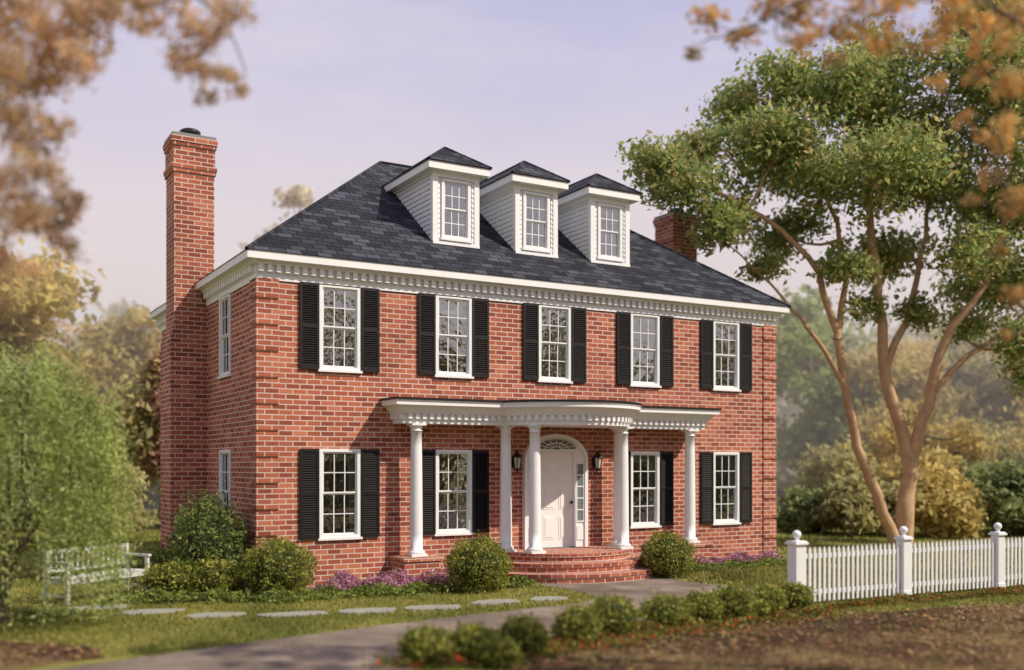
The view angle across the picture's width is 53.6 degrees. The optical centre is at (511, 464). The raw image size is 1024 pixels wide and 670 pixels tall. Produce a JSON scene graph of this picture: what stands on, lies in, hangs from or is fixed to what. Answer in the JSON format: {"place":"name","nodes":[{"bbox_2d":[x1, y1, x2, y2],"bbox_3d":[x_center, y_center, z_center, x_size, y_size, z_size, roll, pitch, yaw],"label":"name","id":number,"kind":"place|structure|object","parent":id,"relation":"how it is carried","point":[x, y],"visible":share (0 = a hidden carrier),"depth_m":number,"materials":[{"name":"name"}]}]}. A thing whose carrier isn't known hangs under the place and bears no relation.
{"place":"outdoors","nodes":[
{"label":"outdoors","id":0,"kind":"place"},
{"bbox_2d":[0,641,105,669],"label":"mulch ground","id":1,"kind":"structure","parent":0,"point":[45,659],"depth_m":12.16,"materials":[{"name":"brown soil"}]},
{"bbox_2d":[0,638,102,667],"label":"fallen leaves","id":2,"kind":"object","parent":1,"relation":"on","point":[32,651],"visible":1,"depth_m":12.25,"materials":[{"name":"brown plant"}]},
{"bbox_2d":[40,575,754,669],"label":"driveway","id":3,"kind":"structure","parent":0,"point":[337,648],"depth_m":12.76,"materials":[{"name":"concrete"}]},
{"bbox_2d":[0,504,1023,669],"bbox_3d":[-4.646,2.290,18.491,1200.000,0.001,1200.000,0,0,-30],"label":"lawn","id":4,"kind":"structure","parent":0,"point":[109,657],"depth_m":16.05,"materials":[{"name":"plant"}]},
{"bbox_2d":[0,447,48,541],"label":"green tree","id":5,"kind":"object","parent":4,"relation":"on","point":[27,506],"visible":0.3,"depth_m":28.80,"materials":[{"name":"green plant"}]},
{"bbox_2d":[0,235,114,430],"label":"yellow tree","id":6,"kind":"object","parent":4,"relation":"on","point":[26,304],"visible":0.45,"depth_m":38.95,"materials":[{"name":"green plant"}]},
{"bbox_2d":[0,354,133,532],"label":"green tree","id":7,"kind":"object","parent":4,"relation":"on","point":[23,370],"visible":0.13,"depth_m":34.66,"materials":[{"name":"green plant"}]},
{"bbox_2d":[0,314,145,630],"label":"willow tree","id":8,"kind":"object","parent":4,"relation":"on","point":[75,437],"visible":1,"depth_m":14.29,"materials":[{"name":"green plant"}]},
{"bbox_2d":[32,454,160,544],"bbox_3d":[-12.343,0.972,30.369,3.725,3.064,4.046,0,0,-30],"label":"olive tree","id":9,"kind":"object","parent":4,"relation":"on","point":[141,518],"visible":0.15,"depth_m":30.00,"materials":[{"name":"green plant"}]},
{"bbox_2d":[43,543,150,605],"bbox_3d":[-7.081,1.850,17.393,0.580,0.880,1.834,0,0,24],"label":"garden bench","id":10,"kind":"object","parent":4,"relation":"on","point":[147,560],"visible":0.27,"depth_m":17.28,"materials":[{"name":"white paint"}]},
{"bbox_2d":[63,304,161,515],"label":"yellow tree","id":11,"kind":"object","parent":4,"relation":"on","point":[120,350],"visible":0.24,"depth_m":42.67,"materials":[{"name":"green plant"}]},
{"bbox_2d":[84,347,160,529],"bbox_3d":[-12.456,-0.803,36.078,5.687,6.586,5.120,0,0,-30],"label":"olive tree","id":12,"kind":"object","parent":4,"relation":"on","point":[140,427],"visible":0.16,"depth_m":34.42,"materials":[{"name":"green plant"}]},
{"bbox_2d":[0,0,257,288],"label":"autumn tree","id":13,"kind":"object","parent":4,"relation":"on","point":[27,214],"visible":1,"depth_m":9.12,"materials":[{"name":"orange plant"}]},
{"bbox_2d":[133,343,160,479],"bbox_3d":[-11.784,-0.932,35.200,2.505,6.850,3.312,0,0,16],"label":"russet tree","id":14,"kind":"object","parent":4,"relation":"on","point":[154,455],"visible":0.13,"depth_m":34.45,"materials":[{"name":"brown plant"}]},
{"bbox_2d":[129,555,200,593],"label":"leafy shrub","id":15,"kind":"object","parent":4,"relation":"on","point":[169,575],"visible":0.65,"depth_m":17.58,"materials":[{"name":"green plant"}]},
{"bbox_2d":[161,128,217,549],"bbox_3d":[-7.004,-2.435,21.978,0.970,9.610,1.100,0,0,-30],"label":"chimney","id":16,"kind":"object","parent":4,"relation":"on","point":[189,173],"visible":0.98,"depth_m":21.53,"materials":[{"name":"red brick"}]},
{"bbox_2d":[148,474,251,590],"bbox_3d":[-5.585,1.254,18.622,2.026,2.172,1.974,0,0,-44],"label":"tall shrub","id":17,"kind":"object","parent":4,"relation":"on","point":[211,533],"visible":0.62,"depth_m":18.27,"materials":[{"name":"green plant"}]},
{"bbox_2d":[90,585,325,604],"bbox_3d":[-5.082,2.192,17.133,4.203,0.268,1.444,0,0,1],"label":"groundcover bed","id":18,"kind":"object","parent":4,"relation":"on","point":[156,594],"visible":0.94,"depth_m":16.91,"materials":[{"name":"green plant"}]},
{"bbox_2d":[176,551,248,594],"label":"leafy shrub","id":19,"kind":"object","parent":4,"relation":"on","point":[215,573],"visible":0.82,"depth_m":17.55,"materials":[{"name":"green plant"}]},
{"bbox_2d":[237,182,314,249],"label":"hazy tree","id":20,"kind":"object","parent":4,"relation":"on","point":[298,196],"visible":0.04,"depth_m":60.67,"materials":[{"name":"plant"}]},
{"bbox_2d":[238,534,320,594],"bbox_3d":[-4.116,1.776,17.828,1.421,1.129,1.404,0,0,7],"label":"boxwood shrub","id":21,"kind":"object","parent":4,"relation":"on","point":[276,563],"visible":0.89,"depth_m":17.53,"materials":[{"name":"green plant"}]},
{"bbox_2d":[68,596,566,618],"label":"stepping stones","id":22,"kind":"object","parent":4,"relation":"on","point":[313,613],"visible":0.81,"depth_m":15.80,"materials":[{"name":"stone"}]},
{"bbox_2d":[309,565,456,591],"bbox_3d":[-1.865,2.101,18.821,4.214,0.419,1.346,0,0,-30],"label":"pink flower bed","id":23,"kind":"object","parent":4,"relation":"on","point":[349,578],"visible":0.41,"depth_m":18.46,"materials":[{"name":"plant"}]},
{"bbox_2d":[257,575,556,601],"bbox_3d":[-1.721,2.191,18.195,5.741,0.258,1.587,0,0,-30],"label":"groundcover bed","id":24,"kind":"object","parent":4,"relation":"on","point":[413,587],"visible":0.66,"depth_m":17.81,"materials":[{"name":"green plant"}]},
{"bbox_2d":[388,621,455,665],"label":"hedge shrub","id":25,"kind":"object","parent":4,"relation":"on","point":[426,641],"visible":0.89,"depth_m":11.53,"materials":[{"name":"green plant"}]},
{"bbox_2d":[162,281,774,587],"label":"walls","id":26,"kind":"structure","parent":4,"relation":"on","point":[327,410],"depth_m":20.86,"materials":[{"name":"red brick"}]},
{"bbox_2d":[217,293,230,378],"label":"side window","id":27,"kind":"structure","parent":26,"relation":"attached to","point":[222,337],"depth_m":20.70,"materials":[{"name":"white paint"}]},
{"bbox_2d":[219,450,230,526],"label":"side window","id":28,"kind":"structure","parent":26,"relation":"attached to","point":[221,468],"depth_m":20.70,"materials":[{"name":"white paint"}]},
{"bbox_2d":[299,449,318,539],"bbox_3d":[-3.787,0.545,18.958,0.375,1.690,0.044,0,0,-30],"label":"shutter","id":29,"kind":"object","parent":26,"relation":"attached to","point":[308,493],"visible":1,"depth_m":18.95,"materials":[{"name":"wood"}]},
{"bbox_2d":[299,281,318,369],"bbox_3d":[-3.787,-2.600,18.958,0.375,1.620,0.044,0,0,-30],"label":"shutter","id":30,"kind":"object","parent":26,"relation":"attached to","point":[308,325],"visible":1,"depth_m":18.95,"materials":[{"name":"wood"}]},
{"bbox_2d":[318,283,362,373],"bbox_3d":[-3.305,-2.560,19.339,0.880,1.720,0.238,0,0,-30],"label":"window","id":31,"kind":"structure","parent":26,"relation":"attached to","point":[350,295],"depth_m":19.41,"materials":[{"name":"white paint"}]},
{"bbox_2d":[318,449,362,540],"bbox_3d":[-3.305,0.585,19.339,0.880,1.790,0.238,0,0,-30],"label":"window","id":32,"kind":"structure","parent":26,"relation":"attached to","point":[352,457],"depth_m":19.40,"materials":[{"name":"white paint"}]},
{"bbox_2d":[361,449,379,536],"bbox_3d":[-2.736,0.545,19.569,0.375,1.690,0.044,0,0,-30],"label":"shutter","id":33,"kind":"object","parent":26,"relation":"attached to","point":[370,492],"visible":1,"depth_m":19.57,"materials":[{"name":"wood"}]},
{"bbox_2d":[361,287,379,372],"bbox_3d":[-2.736,-2.600,19.569,0.375,1.620,0.044,0,0,-30],"label":"shutter","id":34,"kind":"object","parent":26,"relation":"attached to","point":[370,329],"visible":1,"depth_m":19.57,"materials":[{"name":"wood"}]},
{"bbox_2d":[418,293,435,374],"bbox_3d":[-1.695,-2.600,20.175,0.375,1.620,0.044,0,0,-30],"label":"shutter","id":35,"kind":"object","parent":26,"relation":"attached to","point":[426,333],"visible":1,"depth_m":20.17,"materials":[{"name":"wood"}]},
{"bbox_2d":[422,450,435,534],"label":"shutter","id":36,"kind":"object","parent":26,"relation":"attached to","point":[429,487],"visible":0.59,"depth_m":20.19,"materials":[{"name":"wood"}]},
{"bbox_2d":[434,294,473,378],"bbox_3d":[-1.213,-2.560,20.555,0.880,1.720,0.238,0,0,-30],"label":"window","id":37,"kind":"structure","parent":26,"relation":"attached to","point":[457,306],"depth_m":20.61,"materials":[{"name":"white paint"}]},
{"bbox_2d":[434,450,473,535],"bbox_3d":[-1.214,0.585,20.555,0.880,1.790,0.238,0,0,-30],"label":"window","id":38,"kind":"structure","parent":26,"relation":"attached to","point":[466,477],"depth_m":20.64,"materials":[{"name":"white paint"}]},
{"bbox_2d":[150,249,789,331],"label":"cornice","id":39,"kind":"structure","parent":26,"relation":"on","point":[241,270],"depth_m":20.72,"materials":[{"name":"white paint"}]},
{"bbox_2d":[149,161,790,313],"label":"roof","id":40,"kind":"structure","parent":39,"relation":"on","point":[365,216],"depth_m":21.72,"materials":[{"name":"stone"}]},
{"bbox_2d":[382,146,491,248],"bbox_3d":[-1.935,-5.694,22.683,1.534,2.328,3.478,0,0,-30],"label":"dormer","id":41,"kind":"object","parent":40,"relation":"on","point":[416,188],"visible":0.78,"depth_m":21.52,"materials":[{"name":"white"}]},
{"bbox_2d":[440,178,472,243],"bbox_3d":[-1.216,-5.330,21.445,0.740,1.360,0.238,0,0,-30],"label":"dormer window","id":42,"kind":"structure","parent":41,"relation":"attached to","point":[456,187],"depth_m":21.47,"materials":[{"name":"wood"}]},
{"bbox_2d":[479,160,570,257],"bbox_3d":[-0.214,-5.694,23.684,1.534,2.328,3.478,0,0,-30],"label":"dormer","id":43,"kind":"object","parent":40,"relation":"on","point":[501,202],"visible":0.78,"depth_m":22.51,"materials":[{"name":"white"}]},
{"bbox_2d":[522,191,551,253],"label":"dormer window","id":44,"kind":"structure","parent":43,"relation":"attached to","point":[541,201],"depth_m":22.48,"materials":[{"name":"wood"}]},
{"bbox_2d":[558,173,641,266],"bbox_3d":[1.506,-5.694,24.684,1.534,2.328,3.478,0,0,-30],"label":"dormer","id":45,"kind":"object","parent":40,"relation":"on","point":[579,201],"visible":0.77,"depth_m":23.51,"materials":[{"name":"white"}]},
{"bbox_2d":[597,203,623,262],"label":"dormer window","id":46,"kind":"structure","parent":45,"relation":"attached to","point":[614,211],"depth_m":23.48,"materials":[{"name":"wood"}]},
{"bbox_2d":[653,207,697,260],"bbox_3d":[4.597,-2.435,28.725,0.970,9.610,1.100,0,0,-30],"label":"chimney","id":47,"kind":"object","parent":40,"relation":"on","point":[670,231],"visible":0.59,"depth_m":28.28,"materials":[{"name":"red brick"}]},
{"bbox_2d":[472,450,488,532],"bbox_3d":[-0.645,0.545,20.786,0.375,1.690,0.044,0,0,-30],"label":"shutter","id":48,"kind":"object","parent":26,"relation":"attached to","point":[480,490],"visible":1,"depth_m":20.78,"materials":[{"name":"wood"}]},
{"bbox_2d":[472,298,488,377],"bbox_3d":[-0.645,-2.600,20.786,0.375,1.620,0.044,0,0,-30],"label":"shutter","id":49,"kind":"object","parent":26,"relation":"attached to","point":[480,337],"visible":1,"depth_m":20.78,"materials":[{"name":"wood"}]},
{"bbox_2d":[249,277,775,579],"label":"quoins","id":50,"kind":"object","parent":26,"relation":"attached to","point":[263,417],"visible":0.88,"depth_m":18.61,"materials":[{"name":"red brick"}]},
{"bbox_2d":[523,302,538,379],"bbox_3d":[0.397,-2.600,21.392,0.375,1.620,0.044,0,0,-30],"label":"shutter","id":51,"kind":"object","parent":26,"relation":"attached to","point":[530,341],"visible":1,"depth_m":21.39,"materials":[{"name":"wood"}]},
{"bbox_2d":[380,396,721,429],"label":"portico entablature","id":52,"kind":"structure","parent":26,"relation":"attached to","point":[577,413],"depth_m":20.15,"materials":[{"name":"white paint"}]},
{"bbox_2d":[522,434,587,548],"bbox_3d":[0.936,0.555,21.673,1.600,2.430,0.109,0,0,-30],"label":"door surround","id":53,"kind":"object","parent":26,"relation":"attached to","point":[556,443],"visible":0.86,"depth_m":21.86,"materials":[{"name":"white paint"}]},
{"bbox_2d":[540,452,575,548],"bbox_3d":[0.976,0.750,21.604,0.840,2.039,0.129,0,0,-30],"label":"front door","id":54,"kind":"structure","parent":53,"relation":"attached to","point":[556,499],"depth_m":21.65,"materials":[{"name":"paint"}]},
{"bbox_2d":[537,304,572,383],"bbox_3d":[0.879,-2.560,21.772,0.880,1.720,0.238,0,0,-30],"label":"window","id":55,"kind":"structure","parent":26,"relation":"attached to","point":[564,326],"depth_m":21.87,"materials":[{"name":"white paint"}]},
{"bbox_2d":[571,307,585,382],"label":"shutter","id":56,"kind":"object","parent":26,"relation":"attached to","point":[578,344],"visible":1,"depth_m":22.00,"materials":[{"name":"wood"}]},
{"bbox_2d":[616,311,630,384],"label":"shutter","id":57,"kind":"object","parent":26,"relation":"attached to","point":[623,348],"visible":1,"depth_m":22.60,"materials":[{"name":"wood"}]},
{"bbox_2d":[629,451,661,528],"bbox_3d":[2.970,0.585,22.989,0.880,1.790,0.238,0,0,-30],"label":"window","id":58,"kind":"structure","parent":26,"relation":"attached to","point":[653,497],"depth_m":23.09,"materials":[{"name":"white paint"}]},
{"bbox_2d":[629,313,661,387],"bbox_3d":[2.970,-2.560,22.989,0.880,1.720,0.238,0,0,-30],"label":"window","id":59,"kind":"structure","parent":26,"relation":"attached to","point":[650,321],"depth_m":23.09,"materials":[{"name":"white paint"}]},
{"bbox_2d":[660,452,673,525],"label":"shutter","id":60,"kind":"object","parent":26,"relation":"attached to","point":[666,488],"visible":1,"depth_m":23.22,"materials":[{"name":"wood"}]},
{"bbox_2d":[660,315,673,386],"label":"shutter","id":61,"kind":"object","parent":26,"relation":"attached to","point":[666,351],"visible":1,"depth_m":23.22,"materials":[{"name":"wood"}]},
{"bbox_2d":[700,452,713,523],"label":"shutter","id":62,"kind":"object","parent":26,"relation":"attached to","point":[706,487],"visible":1,"depth_m":23.82,"materials":[{"name":"wood"}]},
{"bbox_2d":[700,319,713,388],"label":"shutter","id":63,"kind":"object","parent":26,"relation":"attached to","point":[706,354],"visible":1,"depth_m":23.82,"materials":[{"name":"wood"}]},
{"bbox_2d":[712,320,740,391],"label":"window","id":64,"kind":"structure","parent":26,"relation":"attached to","point":[733,372],"depth_m":24.32,"materials":[{"name":"white paint"}]},
{"bbox_2d":[712,452,740,524],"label":"window","id":65,"kind":"structure","parent":26,"relation":"attached to","point":[733,491],"depth_m":24.31,"materials":[{"name":"white paint"}]},
{"bbox_2d":[740,452,751,522],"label":"shutter","id":66,"kind":"object","parent":26,"relation":"attached to","point":[745,487],"visible":1,"depth_m":24.43,"materials":[{"name":"wood"}]},
{"bbox_2d":[740,323,751,390],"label":"shutter","id":67,"kind":"object","parent":26,"relation":"attached to","point":[745,356],"visible":1,"depth_m":24.44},
{"bbox_2d":[444,618,504,661],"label":"hedge shrub","id":68,"kind":"object","parent":4,"relation":"on","point":[467,638],"visible":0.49,"depth_m":11.78,"materials":[{"name":"green plant"}]},
{"bbox_2d":[440,530,514,593],"bbox_3d":[-0.596,1.752,18.381,1.370,1.175,1.363,0,0,-30],"label":"boxwood shrub","id":69,"kind":"object","parent":4,"relation":"on","point":[477,564],"visible":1,"depth_m":18.05,"materials":[{"name":"green plant"}]},
{"bbox_2d":[472,631,525,668],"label":"hedge shrub","id":70,"kind":"object","parent":4,"relation":"on","point":[502,651],"visible":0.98,"depth_m":11.37,"materials":[{"name":"green plant"}]},
{"bbox_2d":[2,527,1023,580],"bbox_3d":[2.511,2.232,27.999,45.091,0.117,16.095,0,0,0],"label":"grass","id":71,"kind":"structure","parent":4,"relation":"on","point":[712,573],"depth_m":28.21,"materials":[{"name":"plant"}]},
{"bbox_2d":[490,609,553,657],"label":"hedge shrub","id":72,"kind":"object","parent":4,"relation":"on","point":[528,634],"visible":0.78,"depth_m":12.09,"materials":[{"name":"green plant"}]},
{"bbox_2d":[38,296,1019,509],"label":"background trees","id":73,"kind":"object","parent":4,"relation":"on","point":[785,477],"visible":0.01,"depth_m":64.97,"materials":[{"name":"plant"}]},
{"bbox_2d":[389,541,712,583],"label":"porch steps","id":74,"kind":"structure","parent":4,"relation":"on","point":[592,564],"depth_m":19.95,"materials":[{"name":"red brick"}]},
{"bbox_2d":[405,423,427,556],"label":"column","id":75,"kind":"structure","parent":74,"relation":"on","point":[416,526],"depth_m":19.57,"materials":[{"name":"white paint"}]},
{"bbox_2d":[496,425,516,551],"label":"column","id":76,"kind":"structure","parent":74,"relation":"on","point":[505,495],"depth_m":20.58,"materials":[{"name":"white paint"}]},
{"bbox_2d":[524,424,545,553],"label":"column","id":77,"kind":"structure","parent":74,"relation":"on","point":[534,547],"depth_m":20.22,"materials":[{"name":"white paint"}]},
{"bbox_2d":[612,427,633,548],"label":"column","id":78,"kind":"structure","parent":74,"relation":"on","point":[622,508],"depth_m":21.32,"materials":[{"name":"white paint"}]},
{"bbox_2d":[681,429,699,542],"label":"column","id":79,"kind":"structure","parent":74,"relation":"on","point":[689,519],"depth_m":23.01,"materials":[{"name":"white paint"}]},
{"bbox_2d":[548,603,607,643],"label":"hedge shrub","id":80,"kind":"object","parent":4,"relation":"on","point":[582,621],"visible":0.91,"depth_m":12.94,"materials":[{"name":"green plant"}]},
{"bbox_2d":[350,602,860,669],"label":"red flower bed","id":81,"kind":"object","parent":4,"relation":"on","point":[557,646],"visible":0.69,"depth_m":13.21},
{"bbox_2d":[578,588,648,636],"bbox_3d":[1.335,1.999,13.642,0.952,0.682,0.956,0,0,0],"label":"hedge shrub","id":82,"kind":"object","parent":4,"relation":"on","point":[622,613],"visible":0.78,"depth_m":13.40,"materials":[{"name":"green plant"}]},
{"bbox_2d":[637,528,699,577],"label":"boxwood shrub","id":83,"kind":"object","parent":4,"relation":"on","point":[665,554],"visible":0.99,"depth_m":20.47,"materials":[{"name":"green plant"}]},
{"bbox_2d":[635,589,705,627],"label":"hedge shrub","id":84,"kind":"object","parent":4,"relation":"on","point":[666,609],"visible":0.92,"depth_m":14.20,"materials":[{"name":"green plant"}]},
{"bbox_2d":[681,586,734,622],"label":"hedge shrub","id":85,"kind":"object","parent":4,"relation":"on","point":[703,603],"visible":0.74,"depth_m":14.46,"materials":[{"name":"green plant"}]},
{"bbox_2d":[710,578,762,622],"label":"hedge shrub","id":86,"kind":"object","parent":4,"relation":"on","point":[737,602],"visible":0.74,"depth_m":14.72,"materials":[{"name":"green plant"}]},
{"bbox_2d":[681,556,817,572],"bbox_3d":[5.173,2.211,22.840,4.718,0.222,1.520,0,0,-30],"label":"groundcover bed","id":87,"kind":"object","parent":4,"relation":"on","point":[735,563],"visible":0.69,"depth_m":22.49,"materials":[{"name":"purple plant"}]},
{"bbox_2d":[748,579,792,612],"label":"hedge shrub","id":88,"kind":"object","parent":4,"relation":"on","point":[768,595],"visible":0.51,"depth_m":15.25,"materials":[{"name":"green plant"}]},
{"bbox_2d":[775,581,820,609],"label":"hedge shrub","id":89,"kind":"object","parent":4,"relation":"on","point":[800,596],"visible":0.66,"depth_m":15.63,"materials":[{"name":"green plant"}]},
{"bbox_2d":[775,485,831,532],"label":"understory shrub","id":90,"kind":"object","parent":4,"relation":"on","point":[802,503],"visible":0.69,"depth_m":34.06,"materials":[{"name":"green plant"}]},
{"bbox_2d":[615,0,1023,547],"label":"oak tree","id":91,"kind":"object","parent":4,"relation":"on","point":[897,158],"visible":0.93,"depth_m":27.32,"materials":[{"name":"green plant"}]},
{"bbox_2d":[772,283,884,491],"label":"green tree","id":92,"kind":"object","parent":4,"relation":"on","point":[797,346],"visible":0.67,"depth_m":44.80,"materials":[{"name":"green plant"}]},
{"bbox_2d":[780,434,884,491],"bbox_3d":[12.463,0.757,38.202,3.497,3.733,4.448,0,0,-8],"label":"understory shrub","id":93,"kind":"object","parent":4,"relation":"on","point":[835,463],"visible":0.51,"depth_m":37.69,"materials":[{"name":"yellow plant"}]},
{"bbox_2d":[682,0,1023,342],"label":"autumn tree","id":94,"kind":"object","parent":4,"relation":"on","point":[1016,296],"visible":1,"depth_m":9.94,"materials":[{"name":"orange plant"}]},
{"bbox_2d":[811,473,917,535],"bbox_3d":[11.377,1.364,33.127,2.844,2.228,2.758,0,0,-16],"label":"understory shrub","id":95,"kind":"object","parent":4,"relation":"on","point":[849,502],"visible":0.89,"depth_m":32.70,"materials":[{"name":"green plant"}]},
{"bbox_2d":[708,566,1023,616],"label":"grass","id":96,"kind":"structure","parent":4,"relation":"on","point":[992,599],"depth_m":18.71,"materials":[{"name":"plant"}]},
{"bbox_2d":[795,335,1000,514],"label":"yellow tree","id":97,"kind":"object","parent":4,"relation":"on","point":[909,373],"visible":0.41,"depth_m":44.37,"materials":[{"name":"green plant"}]},
{"bbox_2d":[785,522,1023,601],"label":"picket fence","id":98,"kind":"object","parent":4,"relation":"on","point":[798,556],"visible":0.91,"depth_m":17.48,"materials":[{"name":"white paint"}]},
{"bbox_2d":[859,392,1000,488],"bbox_3d":[15.055,-0.123,38.177,5.388,5.216,5.480,0,0,-30],"label":"understory shrub","id":99,"kind":"object","parent":4,"relation":"on","point":[889,460],"visible":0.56,"depth_m":37.41,"materials":[{"name":"yellow plant"}]},
{"bbox_2d":[880,460,996,539],"bbox_3d":[13.646,1.248,32.682,3.551,2.821,3.983,0,0,-30],"label":"understory shrub","id":100,"kind":"object","parent":4,"relation":"on","point":[945,505],"visible":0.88,"depth_m":31.59,"materials":[{"name":"yellow plant"}]},
{"bbox_2d":[875,315,1023,482],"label":"olive tree","id":101,"kind":"object","parent":4,"relation":"on","point":[972,371],"visible":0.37,"depth_m":47.25,"materials":[{"name":"green plant"}]},
{"bbox_2d":[934,420,1023,518],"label":"understory shrub","id":102,"kind":"object","parent":4,"relation":"on","point":[1003,440],"visible":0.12,"depth_m":38.30,"materials":[{"name":"yellow plant"}]},
{"bbox_2d":[959,449,1023,534],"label":"understory shrub","id":103,"kind":"object","parent":4,"relation":"on","point":[1005,492],"visible":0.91,"depth_m":32.46,"materials":[{"name":"green plant"}]},
{"bbox_2d":[963,327,1023,440],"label":"yellow tree","id":104,"kind":"object","parent":4,"relation":"on","point":[1001,387],"visible":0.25,"depth_m":46.18,"materials":[{"name":"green plant"}]},
{"bbox_2d":[986,396,1023,458],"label":"understory shrub","id":105,"kind":"object","parent":4,"relation":"on","point":[1019,447],"visible":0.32,"depth_m":40.81,"materials":[{"name":"yellow plant"}]},
{"bbox_2d":[0,0,1023,354],"label":"sky","id":106,"kind":"structure","parent":0,"point":[343,88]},
{"bbox_2d":[486,600,1023,669],"bbox_3d":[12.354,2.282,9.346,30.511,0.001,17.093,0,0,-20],"label":"mulch ground","id":107,"kind":"structure","parent":0,"point":[660,661],"depth_m":12.67,"materials":[{"name":"bark mulch"},{"name":"soil"}]},
{"bbox_2d":[504,602,1023,669],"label":"fallen leaves","id":108,"kind":"object","parent":107,"relation":"on","point":[822,639],"visible":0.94,"depth_m":12.69,"materials":[{"name":"brown plant"}]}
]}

